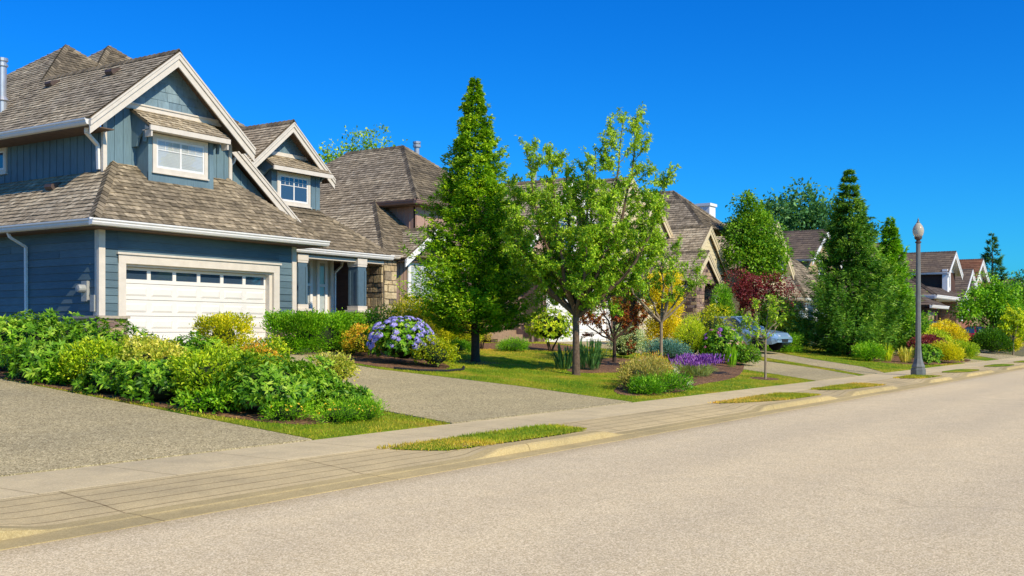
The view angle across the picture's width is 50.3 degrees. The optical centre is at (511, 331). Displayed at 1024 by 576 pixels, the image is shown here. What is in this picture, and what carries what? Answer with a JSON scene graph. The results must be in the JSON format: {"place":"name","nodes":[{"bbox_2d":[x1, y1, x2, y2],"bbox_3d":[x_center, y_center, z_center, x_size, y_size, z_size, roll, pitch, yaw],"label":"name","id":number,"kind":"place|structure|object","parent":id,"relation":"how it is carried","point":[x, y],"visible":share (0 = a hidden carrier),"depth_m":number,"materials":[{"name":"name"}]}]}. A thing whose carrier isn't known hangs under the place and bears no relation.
{"place":"outdoors","nodes":[
{"label":"outdoors","id":0,"kind":"place"},
{"bbox_2d":[0,379,311,476],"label":"driveway","id":1,"kind":"structure","parent":0,"point":[43,429],"depth_m":14.19,"materials":[{"name":"beige concrete"}]},
{"bbox_2d":[0,378,449,439],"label":"lawn","id":2,"kind":"structure","parent":0,"point":[336,431],"depth_m":16.08,"materials":[{"name":"green plant"}]},
{"bbox_2d":[234,347,631,423],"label":"driveway","id":3,"kind":"structure","parent":0,"point":[448,400],"depth_m":21.47,"materials":[{"name":"beige concrete"}]},
{"bbox_2d":[0,369,1023,575],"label":"road","id":4,"kind":"structure","parent":0,"point":[925,481],"depth_m":9.57,"materials":[{"name":"grey asphalt"}]},
{"bbox_2d":[0,365,1023,549],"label":"kerb","id":5,"kind":"structure","parent":4,"relation":"on","point":[11,537],"depth_m":12.16,"materials":[{"name":"concrete"}]},
{"bbox_2d":[0,362,1023,526],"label":"driveway apron","id":6,"kind":"object","parent":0,"point":[60,507],"visible":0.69,"depth_m":11.51,"materials":[{"name":"concrete"}]},
{"bbox_2d":[390,426,581,449],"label":"grass verge","id":7,"kind":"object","parent":6,"relation":"on","point":[444,448],"depth_m":14.87,"materials":[{"name":"green plant"}]},
{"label":"grass verge","id":8,"kind":"structure","parent":6,"relation":"on","visible":0},
{"bbox_2d":[911,218,925,374],"bbox_3d":[13.731,-1.202,36.883,0.462,5.355,0.462,0,0,-34],"label":"street lamp","id":9,"kind":"object","parent":8,"relation":"on","point":[918,367],"visible":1,"depth_m":36.81,"materials":[{"name":"metal"}]},
{"bbox_2d":[0,356,1023,498],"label":"sidewalk","id":10,"kind":"structure","parent":0,"point":[21,485],"depth_m":13.93,"materials":[{"name":"concrete"}]},
{"bbox_2d":[0,342,1023,499],"bbox_3d":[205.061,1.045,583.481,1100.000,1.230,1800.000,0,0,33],"label":"ground","id":11,"kind":"structure","parent":0,"point":[1020,353],"depth_m":69.32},
{"bbox_2d":[0,363,347,424],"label":"planting bed","id":12,"kind":"object","parent":11,"relation":"on","point":[254,413],"visible":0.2,"depth_m":16.98,"materials":[{"name":"brown soil"}]},
{"bbox_2d":[0,315,75,367],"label":"hedge bush","id":13,"kind":"object","parent":12,"relation":"on","point":[21,329],"visible":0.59,"depth_m":20.17,"materials":[{"name":"green plant"}]},
{"bbox_2d":[0,336,79,382],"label":"hedge bush","id":14,"kind":"object","parent":12,"relation":"on","point":[30,357],"visible":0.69,"depth_m":18.76,"materials":[{"name":"green plant"}]},
{"bbox_2d":[2,308,93,341],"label":"hedge bush","id":15,"kind":"object","parent":12,"relation":"on","point":[53,316],"visible":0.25,"depth_m":22.25,"materials":[{"name":"green plant"}]},
{"bbox_2d":[26,357,83,384],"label":"hedge bush","id":16,"kind":"object","parent":12,"relation":"on","point":[56,379],"visible":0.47,"depth_m":18.59,"materials":[{"name":"green plant"}]},
{"bbox_2d":[53,335,135,384],"bbox_3d":[-7.156,0.497,18.924,1.509,0.937,1.855,0,0,-36],"label":"hedge bush","id":17,"kind":"object","parent":12,"relation":"on","point":[83,358],"visible":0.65,"depth_m":18.50,"materials":[{"name":"green plant"}]},
{"bbox_2d":[71,353,131,394],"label":"hedge bush","id":18,"kind":"object","parent":12,"relation":"on","point":[100,370],"visible":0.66,"depth_m":17.82,"materials":[{"name":"green plant"}]},
{"bbox_2d":[64,316,154,351],"bbox_3d":[-7.907,0.220,21.114,1.948,1.048,1.788,0,0,33],"label":"hedge bush","id":19,"kind":"object","parent":12,"relation":"on","point":[105,333],"visible":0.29,"depth_m":20.85,"materials":[{"name":"green plant"}]},
{"bbox_2d":[111,331,172,354],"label":"hedge bush","id":20,"kind":"object","parent":12,"relation":"on","point":[126,338],"visible":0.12,"depth_m":19.96,"materials":[{"name":"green plant"}]},
{"bbox_2d":[116,336,191,364],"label":"hedge bush","id":21,"kind":"object","parent":12,"relation":"on","point":[157,350],"visible":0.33,"depth_m":18.36,"materials":[{"name":"green plant"}]},
{"bbox_2d":[109,354,201,403],"bbox_3d":[-5.681,0.770,17.609,1.595,0.813,1.521,0,0,-21],"label":"hedge bush","id":22,"kind":"object","parent":12,"relation":"on","point":[150,381],"visible":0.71,"depth_m":17.22,"materials":[{"name":"green plant"}]},
{"bbox_2d":[170,330,224,359],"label":"hedge bush","id":23,"kind":"object","parent":12,"relation":"on","point":[189,345],"visible":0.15,"depth_m":20.53,"materials":[{"name":"green plant"}]},
{"bbox_2d":[166,380,246,413],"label":"hedge bush","id":24,"kind":"object","parent":12,"relation":"on","point":[215,401],"visible":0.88,"depth_m":16.47,"materials":[{"name":"green plant"}]},
{"bbox_2d":[162,342,255,399],"bbox_3d":[-4.643,0.637,17.331,1.500,1.021,1.541,0,0,33],"label":"hedge bush","id":25,"kind":"object","parent":12,"relation":"on","point":[195,376],"visible":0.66,"depth_m":17.00,"materials":[{"name":"green plant"}]},
{"bbox_2d":[200,342,271,366],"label":"hedge bush","id":26,"kind":"object","parent":12,"relation":"on","point":[243,352],"visible":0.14,"depth_m":18.80,"materials":[{"name":"green plant"}]},
{"bbox_2d":[208,351,322,411],"bbox_3d":[-3.593,0.766,16.999,1.872,0.941,2.030,0,0,33],"label":"hedge bush","id":27,"kind":"object","parent":12,"relation":"on","point":[261,384],"visible":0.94,"depth_m":16.46,"materials":[{"name":"green plant"}]},
{"bbox_2d":[248,331,294,360],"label":"hedge bush","id":28,"kind":"object","parent":12,"relation":"on","point":[278,340],"visible":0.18,"depth_m":21.55,"materials":[{"name":"green plant"}]},
{"bbox_2d":[258,392,322,421],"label":"flowering groundcover","id":29,"kind":"object","parent":12,"relation":"on","point":[286,411],"visible":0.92,"depth_m":16.13,"materials":[{"name":"green plant"}]},
{"bbox_2d":[282,354,336,379],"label":"hedge bush","id":30,"kind":"object","parent":12,"relation":"on","point":[322,360],"visible":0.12,"depth_m":18.56,"materials":[{"name":"green plant"}]},
{"bbox_2d":[296,368,356,408],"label":"hedge bush","id":31,"kind":"object","parent":12,"relation":"on","point":[327,382],"visible":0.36,"depth_m":17.31,"materials":[{"name":"green plant"}]},
{"bbox_2d":[306,383,374,413],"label":"hedge bush","id":32,"kind":"object","parent":12,"relation":"on","point":[360,388],"visible":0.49,"depth_m":17.14,"materials":[{"name":"green plant"}]},
{"bbox_2d":[308,393,378,423],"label":"flowering groundcover","id":33,"kind":"object","parent":12,"relation":"on","point":[337,411],"visible":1,"depth_m":16.38,"materials":[{"name":"green plant"}]},
{"bbox_2d":[345,393,389,421],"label":"flowering groundcover","id":34,"kind":"object","parent":12,"relation":"on","point":[377,406],"visible":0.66,"depth_m":16.84,"materials":[{"name":"green plant"}]},
{"bbox_2d":[0,44,394,346],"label":"blue house","id":35,"kind":"structure","parent":11,"relation":"on","point":[171,197],"depth_m":29.31,"materials":[{"name":"paint"}]},
{"bbox_2d":[151,133,209,180],"bbox_3d":[-8.976,-4.732,29.581,0.085,1.055,1.910,0,0,33],"label":"window","id":36,"kind":"structure","parent":35,"relation":"in","point":[173,156],"depth_m":29.55,"materials":[{"name":"beige paint"}]},
{"bbox_2d":[126,267,264,346],"bbox_3d":[-8.423,-0.615,29.253,0.110,2.050,4.830,0,0,33],"label":"garage door","id":37,"kind":"structure","parent":35,"relation":"in","point":[163,302],"depth_m":28.86,"materials":[{"name":"paint"}]},
{"bbox_2d":[277,171,311,208],"bbox_3d":[-7.095,-4.622,35.522,0.085,1.075,1.560,0,0,33],"label":"window","id":38,"kind":"structure","parent":35,"relation":"in","point":[295,189],"depth_m":35.53,"materials":[{"name":"beige paint"}]},
{"bbox_2d":[316,260,327,312],"bbox_3d":[-6.287,-1.100,36.080,0.060,2.600,0.480,0,0,33],"label":"porch window","id":39,"kind":"structure","parent":35,"relation":"in","point":[319,287],"depth_m":36.10,"materials":[{"name":"white paint"}]},
{"bbox_2d":[189,310,255,349],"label":"clipped shrub","id":40,"kind":"object","parent":11,"relation":"on","point":[221,325],"visible":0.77,"depth_m":23.00,"materials":[{"name":"yellow plant"}]},
{"bbox_2d":[308,347,360,382],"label":"hedge bush","id":41,"kind":"object","parent":11,"relation":"on","point":[341,369],"visible":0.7,"depth_m":21.35,"materials":[{"name":"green plant"}]},
{"bbox_2d":[318,123,407,162],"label":"tree behind house","id":42,"kind":"object","parent":11,"relation":"on","point":[366,146],"visible":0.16,"depth_m":57.74,"materials":[{"name":"green plant"}]},
{"bbox_2d":[327,343,588,368],"bbox_3d":[-1.755,0.699,34.838,5.302,0.605,16.424,0,0,20],"label":"planting bed","id":43,"kind":"object","parent":11,"relation":"on","point":[383,359],"visible":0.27,"depth_m":28.97,"materials":[{"name":"brown soil"}]},
{"bbox_2d":[259,307,367,354],"bbox_3d":[-5.348,-0.039,29.871,1.645,1.299,3.076,0,0,33],"label":"clipped hedge","id":44,"kind":"object","parent":43,"relation":"on","point":[313,330],"visible":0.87,"depth_m":29.14,"materials":[{"name":"green plant"}]},
{"bbox_2d":[339,322,381,353],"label":"mixed bush","id":45,"kind":"object","parent":43,"relation":"on","point":[356,340],"visible":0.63,"depth_m":29.38,"materials":[{"name":"yellow plant"}]},
{"bbox_2d":[343,303,399,333],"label":"leafy bush","id":46,"kind":"object","parent":43,"relation":"on","point":[369,315],"visible":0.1,"depth_m":31.73,"materials":[{"name":"green plant"}]},
{"bbox_2d":[362,315,436,358],"bbox_3d":[-2.889,0.134,28.182,1.911,1.145,1.955,0,0,33],"label":"hydrangea","id":47,"kind":"object","parent":43,"relation":"on","point":[398,338],"visible":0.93,"depth_m":27.62,"materials":[{"name":"purple plant"}]},
{"bbox_2d":[383,293,453,340],"bbox_3d":[-2.901,-0.452,34.511,2.044,1.753,2.524,0,0,33],"label":"golden bush","id":48,"kind":"object","parent":43,"relation":"on","point":[411,310],"visible":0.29,"depth_m":34.07,"materials":[{"name":"green plant"}]},
{"bbox_2d":[320,141,611,342],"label":"brown house","id":49,"kind":"structure","parent":11,"relation":"on","point":[374,196],"depth_m":41.32,"materials":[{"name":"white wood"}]},
{"bbox_2d":[407,262,438,309],"bbox_3d":[-3.108,-1.432,39.493,0.090,2.135,2.140,0,0,33],"label":"window","id":50,"kind":"structure","parent":49,"relation":"in","point":[410,267],"depth_m":38.91,"materials":[{"name":"white paint"}]},
{"bbox_2d":[548,295,605,341],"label":"garage door","id":51,"kind":"structure","parent":49,"relation":"in","point":[582,329],"depth_m":47.51,"materials":[{"name":"white paint"}]},
{"bbox_2d":[452,360,498,363],"bbox_3d":[-0.986,0.865,30.476,1.000,0.148,1.200,0,0,33],"label":"planting bed","id":52,"kind":"object","parent":11,"relation":"on","point":[484,362],"visible":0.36,"depth_m":30.30,"materials":[{"name":"brown soil"}]},
{"bbox_2d":[394,76,551,361],"bbox_3d":[-1.274,-3.095,30.253,5.191,8.099,4.585,0,0,33],"label":"cedar tree","id":53,"kind":"object","parent":52,"relation":"on","point":[486,268],"visible":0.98,"depth_m":29.83,"materials":[{"name":"green plant"}]},
{"bbox_2d":[567,358,628,372],"bbox_3d":[2.874,1.015,32.810,2.088,0.327,7.616,0,0,13],"label":"planting bed","id":54,"kind":"object","parent":11,"relation":"on","point":[608,365],"visible":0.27,"depth_m":31.93,"materials":[{"name":"brown soil"}]},
{"bbox_2d":[549,343,572,369],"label":"yucca","id":55,"kind":"object","parent":54,"relation":"on","point":[560,361],"visible":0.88,"depth_m":29.84,"materials":[{"name":"green plant"}]},
{"bbox_2d":[579,337,608,369],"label":"yucca","id":56,"kind":"object","parent":54,"relation":"on","point":[591,358],"visible":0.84,"depth_m":30.27,"materials":[{"name":"green plant"}]},
{"bbox_2d":[579,288,654,361],"bbox_3d":[3.248,-0.218,34.470,2.551,2.553,1.488,0,0,7],"label":"red maple","id":57,"kind":"object","parent":54,"relation":"on","point":[624,326],"visible":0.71,"depth_m":34.41,"materials":[{"name":"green plant"}]},
{"bbox_2d":[576,177,730,339],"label":"beige house","id":58,"kind":"structure","parent":11,"relation":"on","point":[695,226],"depth_m":57.19,"materials":[{"name":"white paint"}]},
{"bbox_2d":[641,268,685,347],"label":"golden column","id":59,"kind":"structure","parent":11,"relation":"on","point":[654,331],"depth_m":43.61,"materials":[{"name":"yellow plant"}]},
{"bbox_2d":[614,356,743,395],"bbox_3d":[5.025,1.151,32.325,3.520,0.629,17.744,0,0,13],"label":"planting bed","id":60,"kind":"object","parent":11,"relation":"on","point":[726,371],"visible":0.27,"depth_m":31.25,"materials":[{"name":"brown soil"}]},
{"bbox_2d":[616,355,670,388],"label":"perennial clump","id":61,"kind":"object","parent":60,"relation":"on","point":[626,378],"visible":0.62,"depth_m":24.86,"materials":[{"name":"green plant"}]},
{"bbox_2d":[621,371,668,394],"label":"perennial clump","id":62,"kind":"object","parent":60,"relation":"on","point":[646,384],"visible":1,"depth_m":24.18,"materials":[{"name":"green plant"}]},
{"bbox_2d":[620,352,673,383],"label":"perennial clump","id":63,"kind":"object","parent":60,"relation":"on","point":[663,362],"visible":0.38,"depth_m":25.71,"materials":[{"name":"green plant"}]},
{"bbox_2d":[637,337,693,361],"bbox_3d":[5.169,0.536,36.791,1.921,0.957,2.220,0,0,33],"label":"juniper","id":64,"kind":"object","parent":60,"relation":"on","point":[672,349],"visible":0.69,"depth_m":36.37,"materials":[{"name":"green plant"}]},
{"bbox_2d":[622,226,713,360],"bbox_3d":[4.459,-0.931,31.790,2.882,4.368,1.422,0,0,1],"label":"thin tree","id":65,"kind":"object","parent":60,"relation":"on","point":[664,313],"visible":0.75,"depth_m":31.83,"materials":[{"name":"green plant"}]},
{"bbox_2d":[647,369,696,392],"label":"perennial clump","id":66,"kind":"object","parent":60,"relation":"on","point":[677,381],"visible":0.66,"depth_m":25.00,"materials":[{"name":"green plant"}]},
{"bbox_2d":[671,312,708,355],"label":"feathery shrub","id":67,"kind":"object","parent":60,"relation":"on","point":[689,335],"visible":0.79,"depth_m":37.71,"materials":[{"name":"green plant"}]},
{"bbox_2d":[668,353,730,376],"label":"lavender","id":68,"kind":"object","parent":60,"relation":"on","point":[694,360],"visible":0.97,"depth_m":30.54,"materials":[{"name":"purple plant"}]},
{"bbox_2d":[695,303,736,346],"bbox_3d":[7.122,-0.118,38.962,2.042,1.873,1.835,0,0,-12],"label":"euonymus","id":69,"kind":"object","parent":60,"relation":"on","point":[710,323],"visible":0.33,"depth_m":38.69,"materials":[{"name":"green plant"}]},
{"bbox_2d":[697,324,745,359],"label":"rhododendron","id":70,"kind":"object","parent":60,"relation":"on","point":[718,341],"visible":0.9,"depth_m":37.14,"materials":[{"name":"green plant"}]},
{"bbox_2d":[729,342,761,364],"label":"round bush","id":71,"kind":"object","parent":60,"relation":"on","point":[746,356],"visible":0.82,"depth_m":37.09,"materials":[{"name":"green plant"}]},
{"bbox_2d":[707,281,736,318],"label":"shrub","id":72,"kind":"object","parent":11,"relation":"on","point":[724,300],"depth_m":52.19,"materials":[{"name":"green plant"}]},
{"bbox_2d":[750,377,778,379],"bbox_3d":[7.327,1.382,31.702,0.731,0.126,1.200,0,0,33],"label":"planting bed","id":73,"kind":"object","parent":11,"relation":"on","point":[762,378],"visible":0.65,"depth_m":31.65,"materials":[{"name":"brown soil"}]},
{"bbox_2d":[734,294,787,378],"bbox_3d":[7.234,0.174,31.715,1.617,2.589,1.051,0,0,7],"label":"sapling","id":74,"kind":"object","parent":73,"relation":"on","point":[772,316],"visible":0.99,"depth_m":31.64,"materials":[{"name":"green plant"}]},
{"bbox_2d":[695,203,838,336],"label":"grey house","id":75,"kind":"structure","parent":11,"relation":"on","point":[797,270],"depth_m":67.64,"materials":[{"name":"white paint"}]},
{"bbox_2d":[749,177,883,242],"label":"tree behind house","id":76,"kind":"object","parent":11,"relation":"on","point":[814,216],"visible":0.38,"depth_m":112.21,"materials":[{"name":"green plant"}]},
{"bbox_2d":[836,243,963,337],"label":"brick house","id":77,"kind":"structure","parent":11,"relation":"on","point":[940,270],"depth_m":82.45,"materials":[{"name":"white paint"}]},
{"bbox_2d":[871,353,970,364],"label":"planting bed","id":78,"kind":"object","parent":11,"relation":"on","point":[895,359],"visible":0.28,"depth_m":48.86,"materials":[{"name":"brown soil"}]},
{"bbox_2d":[763,168,927,356],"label":"spruce tree","id":79,"kind":"object","parent":78,"relation":"on","point":[834,325],"visible":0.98,"depth_m":49.24,"materials":[{"name":"green plant"}]},
{"bbox_2d":[849,339,888,361],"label":"lime mound","id":80,"kind":"object","parent":78,"relation":"on","point":[864,352],"visible":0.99,"depth_m":45.87,"materials":[{"name":"green plant"}]},
{"bbox_2d":[852,216,937,352],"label":"cypress tree","id":81,"kind":"object","parent":78,"relation":"on","point":[889,244],"visible":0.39,"depth_m":55.37,"materials":[{"name":"green plant"}]},
{"bbox_2d":[913,344,943,363],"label":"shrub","id":82,"kind":"object","parent":78,"relation":"on","point":[929,355],"visible":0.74,"depth_m":46.44,"materials":[{"name":"green plant"}]},
{"bbox_2d":[929,339,967,362],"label":"golden mound","id":83,"kind":"object","parent":78,"relation":"on","point":[951,352],"visible":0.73,"depth_m":49.01,"materials":[{"name":"yellow plant"}]},
{"bbox_2d":[955,268,976,328],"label":"gabled house","id":84,"kind":"structure","parent":11,"relation":"on","point":[965,283],"depth_m":93.14,"materials":[{"name":"white paint"}]},
{"bbox_2d":[959,259,989,327],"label":"red roofed house","id":85,"kind":"structure","parent":11,"relation":"on","point":[975,264],"depth_m":102.24,"materials":[{"name":"white paint"}]},
{"bbox_2d":[946,268,1023,351],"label":"street tree","id":86,"kind":"object","parent":11,"relation":"on","point":[995,295],"visible":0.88,"depth_m":68.75,"materials":[{"name":"green plant"}]},
{"bbox_2d":[979,233,1012,284],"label":"conifer","id":87,"kind":"object","parent":11,"relation":"on","point":[986,256],"visible":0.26,"depth_m":138.92,"materials":[{"name":"green plant"}]},
{"bbox_2d":[996,302,1023,354],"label":"young tree","id":88,"kind":"object","parent":11,"relation":"on","point":[1015,323],"visible":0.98,"depth_m":66.39,"materials":[{"name":"green plant"}]},
{"bbox_2d":[0,0,1023,279],"label":"sky","id":89,"kind":"structure","parent":0,"point":[922,99],"materials":[{"name":"blue"}]},
{"bbox_2d":[299,341,814,402],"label":"lawn","id":90,"kind":"structure","parent":0,"point":[575,382],"depth_m":27.44,"materials":[{"name":"green plant"}]},
{"bbox_2d":[409,333,461,365],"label":"azalea","id":91,"kind":"object","parent":90,"relation":"on","point":[435,354],"visible":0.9,"depth_m":27.49,"materials":[{"name":"green plant"}]},
{"bbox_2d":[492,336,530,351],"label":"shrub","id":92,"kind":"object","parent":90,"relation":"on","point":[514,344],"visible":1,"depth_m":36.15,"materials":[{"name":"green plant"}]},
{"bbox_2d":[524,307,579,350],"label":"rhododendron","id":93,"kind":"object","parent":90,"relation":"on","point":[546,326],"visible":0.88,"depth_m":37.40,"materials":[{"name":"green plant"}]},
{"bbox_2d":[494,101,681,374],"bbox_3d":[1.955,-2.429,28.399,4.941,7.306,3.427,0,0,5],"label":"cherry tree","id":94,"kind":"object","parent":90,"relation":"on","point":[599,254],"visible":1,"depth_m":28.07,"materials":[{"name":"green plant"}]},
{"bbox_2d":[606,323,648,356],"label":"variegated shrub","id":95,"kind":"object","parent":90,"relation":"on","point":[622,349],"visible":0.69,"depth_m":36.56,"materials":[{"name":"green plant"}]},
{"bbox_2d":[376,374,941,450],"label":"verge grass","id":96,"kind":"structure","parent":0,"point":[484,441],"depth_m":15.90,"materials":[{"name":"green plant"}]},
{"bbox_2d":[557,341,857,380],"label":"driveway","id":97,"kind":"structure","parent":0,"point":[808,373],"depth_m":36.46,"materials":[{"name":"beige concrete"}]},
{"bbox_2d":[658,340,883,374],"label":"driveway","id":98,"kind":"structure","parent":0,"point":[825,364],"depth_m":41.81,"materials":[{"name":"beige concrete"}]},
{"bbox_2d":[695,316,792,349],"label":"parked car","id":99,"kind":"object","parent":98,"relation":"on","point":[777,340],"visible":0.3,"depth_m":46.49,"materials":[{"name":"blue paint"}]},
{"bbox_2d":[782,229,841,274],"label":"tan house","id":100,"kind":"structure","parent":0,"point":[801,242],"depth_m":75.82,"materials":[{"name":"brown paint"}]},
{"bbox_2d":[748,344,963,372],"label":"lawn","id":101,"kind":"structure","parent":0,"point":[835,359],"depth_m":45.56,"materials":[{"name":"green plant"}]},
{"bbox_2d":[717,188,794,314],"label":"maple tree","id":102,"kind":"object","parent":101,"relation":"on","point":[762,250],"visible":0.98,"depth_m":58.63,"materials":[{"name":"green plant"}]},
{"bbox_2d":[721,267,807,319],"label":"burgundy maple","id":103,"kind":"object","parent":101,"relation":"on","point":[754,289],"visible":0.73,"depth_m":56.63,"materials":[{"name":"red plant"}]},
{"bbox_2d":[755,290,794,331],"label":"rose bush","id":104,"kind":"object","parent":101,"relation":"on","point":[763,310],"visible":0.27,"depth_m":53.27,"materials":[{"name":"green plant"}]},
{"bbox_2d":[763,331,805,352],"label":"box hedge","id":105,"kind":"object","parent":101,"relation":"on","point":[796,338],"visible":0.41,"depth_m":48.78,"materials":[{"name":"green plant"}]},
{"bbox_2d":[853,343,997,360],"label":"lawn","id":106,"kind":"structure","parent":0,"point":[981,358],"depth_m":57.20,"materials":[{"name":"green plant"}]},
{"bbox_2d":[926,318,970,343],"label":"golden shrub","id":107,"kind":"object","parent":106,"relation":"on","point":[952,328],"visible":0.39,"depth_m":59.44,"materials":[{"name":"yellow plant"}]},
{"bbox_2d":[976,351,1020,358],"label":"driveway","id":108,"kind":"structure","parent":0,"point":[992,355],"depth_m":62.90,"materials":[{"name":"beige concrete"}]},
{"bbox_2d":[968,326,1017,353],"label":"round hedge","id":109,"kind":"object","parent":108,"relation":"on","point":[991,338],"visible":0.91,"depth_m":65.39,"materials":[{"name":"green plant"}]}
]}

